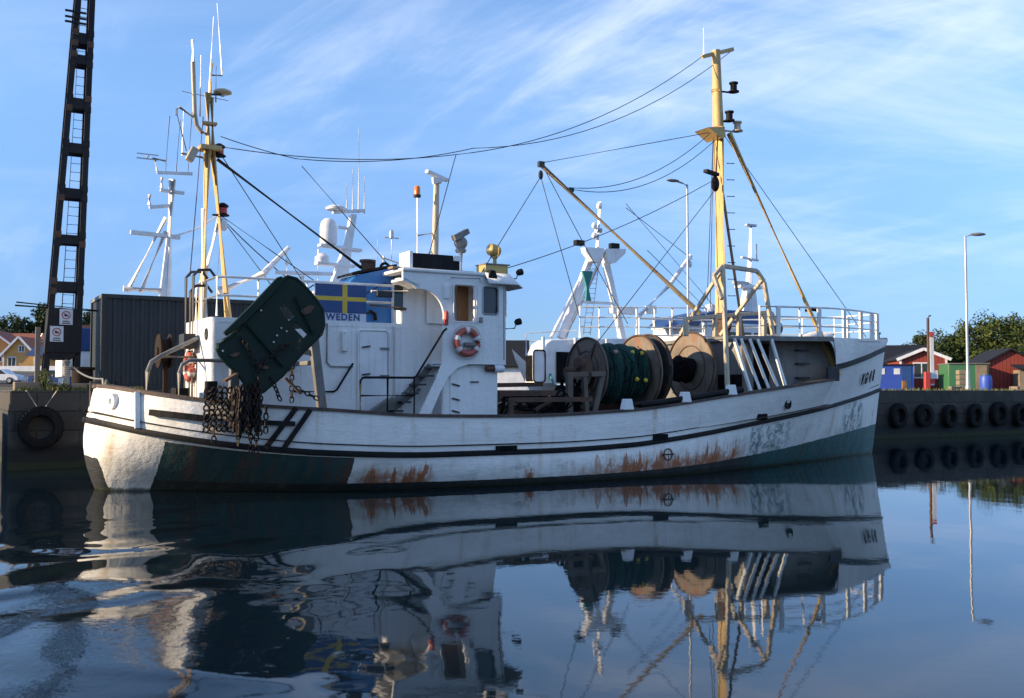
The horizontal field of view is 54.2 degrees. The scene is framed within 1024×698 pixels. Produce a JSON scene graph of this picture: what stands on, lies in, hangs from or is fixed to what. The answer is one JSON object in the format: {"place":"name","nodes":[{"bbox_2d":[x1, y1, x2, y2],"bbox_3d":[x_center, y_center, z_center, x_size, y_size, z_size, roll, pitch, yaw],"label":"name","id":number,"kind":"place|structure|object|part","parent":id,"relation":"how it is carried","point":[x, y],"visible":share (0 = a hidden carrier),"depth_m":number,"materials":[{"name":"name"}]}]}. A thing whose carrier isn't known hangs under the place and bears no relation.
{"place":"outdoors","nodes":[
{"label":"outdoors","id":0,"kind":"place"},
{"bbox_2d":[0,371,34,390],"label":"shore","id":1,"kind":"structure","parent":0,"point":[6,387],"depth_m":95.59,"materials":[{"name":"grey concrete"}]},
{"bbox_2d":[0,331,15,365],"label":"red roofed house","id":2,"kind":"structure","parent":1,"relation":"on","point":[7,339],"depth_m":138.49,"materials":[{"name":"tile"}]},
{"bbox_2d":[0,312,36,332],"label":"hill tree","id":3,"kind":"object","parent":1,"relation":"on","point":[18,324],"visible":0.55,"depth_m":200.00,"materials":[{"name":"green plant"}]},
{"bbox_2d":[0,366,54,370],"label":"garden wall","id":4,"kind":"structure","parent":1,"relation":"on","point":[21,368],"depth_m":125.00,"materials":[{"name":"white paint"}]},
{"bbox_2d":[11,333,43,339],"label":"red roofed house","id":5,"kind":"structure","parent":1,"relation":"on","point":[31,335],"depth_m":149.39,"materials":[{"name":"red tile"}]},
{"bbox_2d":[0,336,55,365],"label":"orange house","id":6,"kind":"structure","parent":1,"relation":"on","point":[15,350],"depth_m":131.09,"materials":[{"name":"red wood"}]},
{"bbox_2d":[7,357,15,365],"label":"window","id":7,"kind":"structure","parent":6,"relation":"in","point":[11,361],"depth_m":130.90,"materials":[{"name":"white glass"}]},
{"bbox_2d":[18,345,24,351],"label":"window","id":8,"kind":"structure","parent":6,"relation":"in","point":[21,348],"depth_m":131.10,"materials":[{"name":"white glass"}]},
{"bbox_2d":[37,311,45,332],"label":"hill tree","id":9,"kind":"object","parent":1,"relation":"on","point":[40,323],"visible":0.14,"depth_m":201.19,"materials":[{"name":"green plant"}]},
{"bbox_2d":[30,302,63,332],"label":"hill tree","id":10,"kind":"object","parent":1,"relation":"on","point":[38,314],"visible":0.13,"depth_m":205.78,"materials":[{"name":"green plant"}]},
{"bbox_2d":[82,311,90,324],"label":"hill tree","id":11,"kind":"object","parent":1,"relation":"on","point":[87,316],"visible":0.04,"depth_m":202.91,"materials":[{"name":"green plant"}]},
{"bbox_2d":[0,372,57,385],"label":"road","id":12,"kind":"structure","parent":0,"point":[5,383],"depth_m":103.18,"materials":[{"name":"grey asphalt"}]},
{"bbox_2d":[0,369,25,383],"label":"parked car","id":13,"kind":"object","parent":12,"relation":"on","point":[8,376],"visible":0.94,"depth_m":98.16,"materials":[{"name":"white paint"}]},
{"bbox_2d":[27,370,57,381],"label":"parked car","id":14,"kind":"object","parent":12,"relation":"on","point":[31,379],"visible":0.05,"depth_m":97.15,"materials":[{"name":"blue paint"}]},
{"bbox_2d":[24,333,43,355],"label":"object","id":15,"kind":"object","parent":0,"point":[31,352],"visible":0.14,"depth_m":100.08,"materials":[{"name":"blue paint"}]},
{"bbox_2d":[55,328,89,387],"bbox_3d":[-15.578,0.431,38.086,3.200,2.300,2.300,1,-3,-30],"label":"storage box","id":16,"kind":"object","parent":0,"point":[85,352],"visible":0.11,"depth_m":36.75,"materials":[{"name":"white paint"}]},
{"bbox_2d":[1,390,553,390],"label":"ground","id":17,"kind":"structure","parent":0,"point":[497,390],"depth_m":37.63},
{"bbox_2d":[62,360,69,387],"bbox_3d":[-13.348,0.782,29.942,0.222,0.930,0.220,1,-3,-30],"label":"mooring bollard","id":18,"kind":"object","parent":17,"relation":"on","point":[66,373],"visible":0.87,"depth_m":29.87,"materials":[{"name":"grey paint"}]},
{"bbox_2d":[71,365,106,383],"bbox_3d":[-11.457,0.764,27.946,0.820,0.739,5.337,2,-3,-33],"label":"mooring rope","id":19,"kind":"object","parent":18,"relation":"attached to","point":[81,373],"visible":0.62,"depth_m":29.86,"materials":[{"name":"white fabric"}]},
{"bbox_2d":[70,367,94,382],"bbox_3d":[-13.214,0.911,30.765,0.720,0.740,0.720,1,-3,-30],"label":"winch drum","id":20,"kind":"object","parent":17,"relation":"on","point":[77,377],"visible":0.5,"depth_m":30.51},
{"bbox_2d":[90,294,292,389],"bbox_3d":[-10.567,-0.109,33.226,6.100,2.980,2.480,1,-3,-30],"label":"shipping container","id":21,"kind":"object","parent":17,"relation":"on","point":[125,330],"visible":0.41,"depth_m":31.33,"materials":[{"name":"metal"}]},
{"bbox_2d":[17,386,1023,390],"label":"grass","id":22,"kind":"structure","parent":17,"relation":"on","point":[47,389],"depth_m":29.81,"materials":[{"name":"green plant"}]},
{"bbox_2d":[667,179,688,316],"bbox_3d":[7.027,-2.723,42.193,1.093,8.938,0.211,1,-2,-20],"label":"street lamp","id":23,"kind":"object","parent":17,"relation":"on","point":[687,217],"visible":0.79,"depth_m":42.37,"materials":[{"name":"metal"}]},
{"bbox_2d":[880,364,914,389],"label":"blue cabin","id":24,"kind":"object","parent":17,"relation":"on","point":[896,376],"visible":0.47,"depth_m":84.92,"materials":[{"name":"paint"}]},
{"bbox_2d":[902,366,911,387],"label":"door","id":25,"kind":"structure","parent":24,"relation":"in","point":[906,370],"depth_m":84.81,"materials":[{"name":"blue paint"}]},
{"bbox_2d":[883,345,934,363],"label":"roof","id":26,"kind":"structure","parent":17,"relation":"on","point":[891,351],"depth_m":107.12,"materials":[{"name":"stone"}]},
{"bbox_2d":[883,347,951,389],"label":"cottage","id":27,"kind":"structure","parent":17,"relation":"on","point":[917,358],"depth_m":88.03,"materials":[{"name":"wood"}]},
{"bbox_2d":[913,362,926,377],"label":"window","id":28,"kind":"structure","parent":27,"relation":"in","point":[920,367],"depth_m":88.04,"materials":[{"name":"white glass"}]},
{"bbox_2d":[924,315,937,389],"bbox_3d":[25.100,0.206,59.957,0.800,4.540,0.330,0,-2,0],"label":"marker pole","id":29,"kind":"object","parent":17,"relation":"on","point":[930,375],"visible":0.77,"depth_m":59.89,"materials":[{"name":"metal"}]},
{"bbox_2d":[902,328,965,362],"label":"broadleaf tree","id":30,"kind":"object","parent":17,"relation":"on","point":[944,345],"visible":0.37,"depth_m":111.92,"materials":[{"name":"green plant"}]},
{"bbox_2d":[948,386,961,389],"bbox_3d":[27.000,2.399,60.953,1.200,0.240,0.350,2,-3,-41],"label":"timber baulk","id":31,"kind":"object","parent":17,"relation":"on","point":[955,387],"visible":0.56,"depth_m":60.65,"materials":[{"name":"brown wood"}]},
{"bbox_2d":[956,370,965,389],"bbox_3d":[28.750,1.987,63.972,0.500,1.270,0.500,0,-2,0],"label":"pallet stack","id":32,"kind":"object","parent":17,"relation":"on","point":[960,377],"visible":0.73,"depth_m":63.74,"materials":[{"name":"brown wood"}]},
{"bbox_2d":[937,363,989,389],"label":"green shed","id":33,"kind":"structure","parent":17,"relation":"on","point":[947,374],"depth_m":83.96,"materials":[{"name":"paint"}]},
{"bbox_2d":[975,365,986,388],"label":"pale door","id":34,"kind":"structure","parent":33,"relation":"in","point":[980,369],"depth_m":83.68,"materials":[{"name":"brown wood"}]},
{"bbox_2d":[964,233,985,389],"bbox_3d":[28.822,-2.351,62.148,1.456,9.830,0.340,0,-2,0],"label":"street lamp","id":35,"kind":"object","parent":17,"relation":"on","point":[968,386],"visible":0.97,"depth_m":62.10,"materials":[{"name":"metal"}]},
{"bbox_2d":[938,309,1023,362],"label":"broadleaf tree","id":36,"kind":"object","parent":17,"relation":"on","point":[989,331],"visible":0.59,"depth_m":110.42,"materials":[{"name":"green plant"}]},
{"bbox_2d":[980,375,991,389],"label":"barrel","id":37,"kind":"object","parent":17,"relation":"on","point":[986,381],"visible":0.82,"depth_m":79.59,"materials":[{"name":"blue paint"}]},
{"bbox_2d":[964,348,1023,389],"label":"red shed","id":38,"kind":"structure","parent":17,"relation":"on","point":[1001,361],"depth_m":86.10,"materials":[{"name":"wood"}]},
{"bbox_2d":[965,345,1023,359],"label":"broadleaf tree","id":39,"kind":"object","parent":17,"relation":"on","point":[980,351],"visible":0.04,"depth_m":105.64,"materials":[{"name":"green plant"}]},
{"bbox_2d":[998,317,1023,342],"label":"broadleaf tree","id":40,"kind":"object","parent":17,"relation":"on","point":[1015,326],"visible":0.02,"depth_m":115.17,"materials":[{"name":"green plant"}]},
{"bbox_2d":[1011,386,1019,389],"bbox_3d":[30.200,2.358,59.954,0.350,0.240,0.700,-2,-3,37],"label":"timber baulk","id":41,"kind":"object","parent":17,"relation":"on","point":[1015,387],"visible":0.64,"depth_m":59.70,"materials":[{"name":"brown wood"}]},
{"bbox_2d":[1010,364,1023,389],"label":"lean to","id":42,"kind":"object","parent":17,"relation":"on","point":[1018,377],"visible":0.8,"depth_m":84.27,"materials":[{"name":"brown wood"}]},
{"bbox_2d":[0,434,1023,697],"bbox_3d":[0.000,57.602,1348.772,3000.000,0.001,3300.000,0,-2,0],"label":"water","id":43,"kind":"structure","parent":0,"point":[888,568],"depth_m":11.78,"materials":[{"name":"blue liquid"}]},
{"bbox_2d":[123,112,377,297],"bbox_3d":[-10.020,-2.382,46.382,18.300,16.840,6.480,1,-3,-30],"label":"trawler","id":44,"kind":"object","parent":43,"relation":"on","point":[328,233],"visible":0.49,"depth_m":44.77,"materials":[{"name":"white paint"}]},
{"bbox_2d":[82,6,887,490],"bbox_3d":[2.005,-2.889,30.238,27.522,15.650,8.540,1,-3,-30],"label":"fishing boat","id":45,"kind":"object","parent":43,"relation":"on","point":[396,384],"visible":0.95,"depth_m":24.55,"materials":[{"name":"paint"}]},
{"bbox_2d":[89,380,117,407],"bbox_3d":[-9.802,1.139,23.710,0.408,0.802,2.630,1,-3,-31],"label":"stern line","id":46,"kind":"object","parent":45,"relation":"attached to","point":[90,389],"visible":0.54,"depth_m":24.46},
{"bbox_2d":[183,349,195,383],"bbox_3d":[-7.554,0.420,23.395,0.182,0.836,0.800,1,-3,-30],"label":"lifebuoy","id":47,"kind":"object","parent":45,"relation":"hanging from","point":[189,372],"visible":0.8,"depth_m":23.17,"materials":[{"name":"plastic"}]},
{"bbox_2d":[202,380,268,454],"bbox_3d":[-5.814,1.421,20.896,1.393,1.639,0.870,0,-2,-8],"label":"chain bundle","id":48,"kind":"object","parent":45,"relation":"hanging from","point":[245,404],"visible":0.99,"depth_m":20.80,"materials":[{"name":"black metal"}]},
{"bbox_2d":[215,275,325,403],"bbox_3d":[-5.071,-0.200,21.197,2.383,2.838,0.422,2,-3,-37],"label":"trawl door","id":49,"kind":"structure","parent":45,"relation":"hanging from","point":[266,344],"depth_m":21.20,"materials":[{"name":"green paint"}]},
{"bbox_3d":[-3.319,0.682,23.960,0.808,2.298,0.088,1,-3,-30],"label":"deckhouse door","id":50,"kind":"part","parent":45,"relation":"part of","materials":[{"name":"white paint"}]},
{"bbox_3d":[-2.767,-1.253,24.374,0.240,0.620,0.040,1,-3,-30],"label":"side window","id":51,"kind":"part","parent":45,"relation":"part of","materials":[{"name":"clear glass"}]},
{"bbox_3d":[-1.237,-1.094,25.078,0.300,0.950,0.060,1,-3,-30],"label":"sliding door","id":52,"kind":"part","parent":45,"relation":"part of","materials":[{"name":"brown wood"}]},
{"bbox_2d":[452,325,480,359],"bbox_3d":[-1.113,-0.159,24.395,0.802,0.836,0.182,1,-3,-30],"label":"lifebuoy","id":53,"kind":"object","parent":45,"relation":"hanging from","point":[475,345],"visible":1,"depth_m":24.33,"materials":[{"name":"plastic"}]},
{"bbox_3d":[-0.548,-1.201,24.899,0.500,0.760,0.087,1,-3,-30],"label":"wheelhouse window","id":54,"kind":"part","parent":45,"relation":"part of","materials":[{"name":"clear glass"}]},
{"bbox_3d":[-0.663,-1.136,26.720,0.241,0.700,3.080,1,-3,-23],"label":"front window","id":55,"kind":"part","parent":45,"relation":"part of","materials":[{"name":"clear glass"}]},
{"bbox_2d":[600,343,649,404],"bbox_3d":[2.976,0.740,29.723,1.826,1.829,1.892,1,-3,-30],"label":"trawl net","id":56,"kind":"object","parent":45,"relation":"on","point":[629,374],"visible":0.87,"depth_m":29.11,"materials":[{"name":"green fabric"}]},
{"bbox_2d":[672,355,695,383],"bbox_3d":[4.952,0.627,30.873,1.300,0.881,0.902,1,-3,-30],"label":"trawl net","id":57,"kind":"object","parent":45,"relation":"on","point":[684,368],"visible":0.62,"depth_m":30.69,"materials":[{"name":"black fabric"}]},
{"bbox_2d":[512,202,767,389],"bbox_3d":[7.013,-0.698,51.418,17.288,13.008,5.184,2,-3,-33],"label":"trawler","id":58,"kind":"object","parent":43,"relation":"on","point":[545,362],"visible":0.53,"depth_m":48.79,"materials":[{"name":"white paint"}]},
{"bbox_2d":[532,351,544,381],"bbox_3d":[1.204,0.770,45.030,0.620,1.450,0.060,1,-3,-30],"label":"open door","id":59,"kind":"structure","parent":58,"relation":"in","point":[539,356],"depth_m":45.01,"materials":[{"name":"white paint"}]},
{"bbox_2d":[556,352,568,381],"bbox_3d":[2.341,0.833,45.939,0.700,1.400,0.060,1,-3,-30],"label":"doorway","id":60,"kind":"structure","parent":58,"relation":"in","point":[561,357],"depth_m":45.84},
{"bbox_2d":[0,390,1023,469],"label":"quay","id":61,"kind":"structure","parent":0,"point":[66,450],"depth_m":30.82,"materials":[{"name":"concrete"}]},
{"bbox_2d":[13,382,41,390],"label":"timber block","id":62,"kind":"structure","parent":61,"relation":"on","point":[16,385],"depth_m":29.22,"materials":[{"name":"brown wood"}]},
{"bbox_2d":[26,390,56,406],"bbox_3d":[-13.671,1.485,29.083,0.880,0.636,0.618,1,-3,-30],"label":"hanging rope","id":63,"kind":"object","parent":61,"relation":"hanging from","point":[34,402],"visible":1,"depth_m":28.86,"materials":[{"name":"grey fabric"}]},
{"bbox_2d":[17,406,63,448],"bbox_3d":[-13.615,2.265,28.883,1.230,1.230,0.320,1,-3,-30],"label":"tyre","id":64,"kind":"object","parent":63,"relation":"hanging from","point":[28,416],"visible":1,"depth_m":28.75,"materials":[{"name":"black rubber"}]},
{"bbox_2d":[36,368,53,388],"bbox_3d":[-13.797,0.887,29.643,0.616,0.697,0.594,1,-3,-28],"label":"weed","id":65,"kind":"object","parent":61,"relation":"on","point":[43,380],"visible":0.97,"depth_m":29.55,"materials":[{"name":"green plant"}]},
{"bbox_2d":[15,0,96,388],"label":"lattice tower","id":66,"kind":"structure","parent":61,"relation":"on","point":[62,334],"depth_m":31.37,"materials":[{"name":"metal"}]},
{"bbox_2d":[46,382,70,390],"bbox_3d":[-13.424,1.105,29.564,0.738,0.255,0.717,0,-2,0],"label":"weed","id":67,"kind":"object","parent":61,"relation":"on","point":[57,386],"visible":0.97,"depth_m":29.41,"materials":[{"name":"green plant"}]},
{"bbox_2d":[71,383,109,390],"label":"timber block","id":68,"kind":"structure","parent":61,"relation":"on","point":[77,385],"depth_m":29.91,"materials":[{"name":"brown wood"}]},
{"bbox_2d":[889,403,907,427],"bbox_3d":[18.270,3.148,47.259,1.171,1.171,0.290,-18,8,-31],"label":"tyre","id":69,"kind":"object","parent":61,"relation":"attached to","point":[893,410],"visible":1,"depth_m":47.11,"materials":[{"name":"black rubber"}]},
{"bbox_2d":[914,404,933,426],"bbox_3d":[19.863,3.206,48.177,1.104,1.103,0.276,-24,8,-24],"label":"tyre","id":70,"kind":"object","parent":61,"relation":"attached to","point":[927,408],"visible":1,"depth_m":48.05,"materials":[{"name":"black rubber"}]},
{"bbox_2d":[941,405,958,427],"bbox_3d":[21.526,3.303,49.134,1.123,1.123,0.295,5,-4,-35],"label":"tyre","id":71,"kind":"object","parent":61,"relation":"attached to","point":[946,421],"visible":1,"depth_m":48.97,"materials":[{"name":"black rubber"}]},
{"bbox_2d":[967,404,983,427],"bbox_3d":[23.217,3.336,50.110,1.196,1.196,0.291,-16,10,-34],"label":"tyre","id":72,"kind":"object","parent":61,"relation":"attached to","point":[978,421],"visible":1,"depth_m":49.95,"materials":[{"name":"black rubber"}]},
{"bbox_2d":[989,402,1008,425],"bbox_3d":[24.880,3.318,51.071,1.227,1.227,0.320,3,-3,-27],"label":"tyre","id":73,"kind":"object","parent":61,"relation":"attached to","point":[993,417],"visible":1,"depth_m":50.92,"materials":[{"name":"black rubber"}]},
{"bbox_2d":[1012,403,1023,426],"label":"tyre","id":74,"kind":"object","parent":61,"relation":"attached to","point":[1018,421],"visible":1,"depth_m":51.69,"materials":[{"name":"black rubber"}]},
{"bbox_2d":[0,0,1023,389],"label":"sky","id":75,"kind":"structure","parent":0,"point":[885,135],"materials":[{"name":"blue"}]},
{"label":"far quay","id":76,"kind":"structure","parent":0,"visible":0},
{"bbox_2d":[497,340,529,389],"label":"warehouse","id":77,"kind":"structure","parent":76,"relation":"on","point":[511,373],"depth_m":80.00,"materials":[{"name":"white paint"}]}
]}

